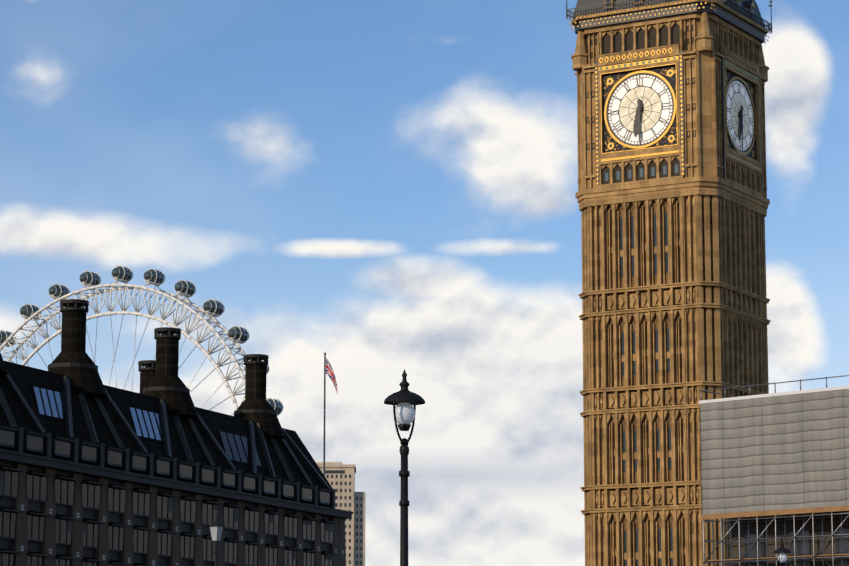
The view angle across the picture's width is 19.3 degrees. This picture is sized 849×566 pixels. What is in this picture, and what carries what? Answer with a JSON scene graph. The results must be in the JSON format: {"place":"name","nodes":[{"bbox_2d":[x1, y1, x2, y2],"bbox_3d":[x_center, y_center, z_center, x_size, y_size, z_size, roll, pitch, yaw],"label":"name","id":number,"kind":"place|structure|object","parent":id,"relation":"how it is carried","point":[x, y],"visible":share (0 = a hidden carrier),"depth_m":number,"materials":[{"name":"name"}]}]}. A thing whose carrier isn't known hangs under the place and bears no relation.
{"place":"outdoors","nodes":[
{"label":"outdoors","id":0,"kind":"place"},
{"bbox_2d":[0,299,353,565],"bbox_3d":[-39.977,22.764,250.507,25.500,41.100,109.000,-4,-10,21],"label":"building","id":1,"kind":"structure","parent":0,"point":[160,469],"depth_m":252.88,"materials":[{"name":"black metal"}]},
{"bbox_2d":[323,352,325,475],"bbox_3d":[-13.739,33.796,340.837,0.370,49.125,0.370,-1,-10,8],"label":"flag pole","id":2,"kind":"object","parent":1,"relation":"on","point":[324,412],"visible":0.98,"depth_m":343.56,"materials":[{"name":"grey metal"}]},
{"bbox_2d":[326,358,336,391],"bbox_3d":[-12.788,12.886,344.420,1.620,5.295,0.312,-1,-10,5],"label":"union flag","id":3,"kind":"object","parent":2,"relation":"attached to","point":[330,372],"visible":1,"depth_m":344.39,"materials":[{"name":"fabric"}]},
{"bbox_2d":[316,462,364,565],"bbox_3d":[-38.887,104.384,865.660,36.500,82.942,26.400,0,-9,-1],"label":"tower block","id":4,"kind":"structure","parent":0,"point":[340,477],"depth_m":858.75,"materials":[{"name":"concrete"}]},
{"bbox_2d":[0,0,848,565],"label":"sky","id":5,"kind":"structure","parent":0,"point":[383,188],"materials":[{"name":"blue"}]},
{"bbox_2d":[566,0,773,565],"bbox_3d":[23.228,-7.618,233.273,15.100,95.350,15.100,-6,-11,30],"label":"clock tower","id":6,"kind":"structure","parent":0,"point":[673,201],"depth_m":226.61,"materials":[{"name":"stone"}]},
{"label":"ground","id":7,"kind":"structure","parent":0,"visible":0},
{"bbox_2d":[0,265,283,415],"bbox_3d":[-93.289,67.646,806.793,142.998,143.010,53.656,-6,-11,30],"label":"ferris wheel","id":8,"kind":"object","parent":7,"relation":"on","point":[91,281],"visible":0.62,"depth_m":794.24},
{"bbox_2d":[209,516,223,565],"bbox_3d":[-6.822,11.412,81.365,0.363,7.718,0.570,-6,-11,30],"label":"street lamp","id":9,"kind":"object","parent":7,"relation":"on","point":[216,527],"visible":1,"depth_m":81.80,"materials":[{"name":"black paint"}]},
{"bbox_2d":[384,369,424,565],"bbox_3d":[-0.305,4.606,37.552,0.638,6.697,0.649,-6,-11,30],"label":"street lamp","id":10,"kind":"object","parent":7,"relation":"on","point":[404,399],"visible":1,"depth_m":37.81,"materials":[{"name":"black metal"}]},
{"bbox_2d":[699,375,848,565],"bbox_3d":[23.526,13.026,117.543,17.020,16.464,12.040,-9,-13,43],"label":"scaffolding","id":11,"kind":"object","parent":7,"relation":"on","point":[774,468],"visible":1,"depth_m":117.05,"materials":[{"name":"white fabric"}]},
{"bbox_2d":[773,539,791,565],"bbox_3d":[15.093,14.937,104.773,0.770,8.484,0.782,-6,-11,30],"label":"street lamp","id":12,"kind":"object","parent":7,"relation":"on","point":[782,551],"visible":1,"depth_m":105.18,"materials":[{"name":"black metal"}]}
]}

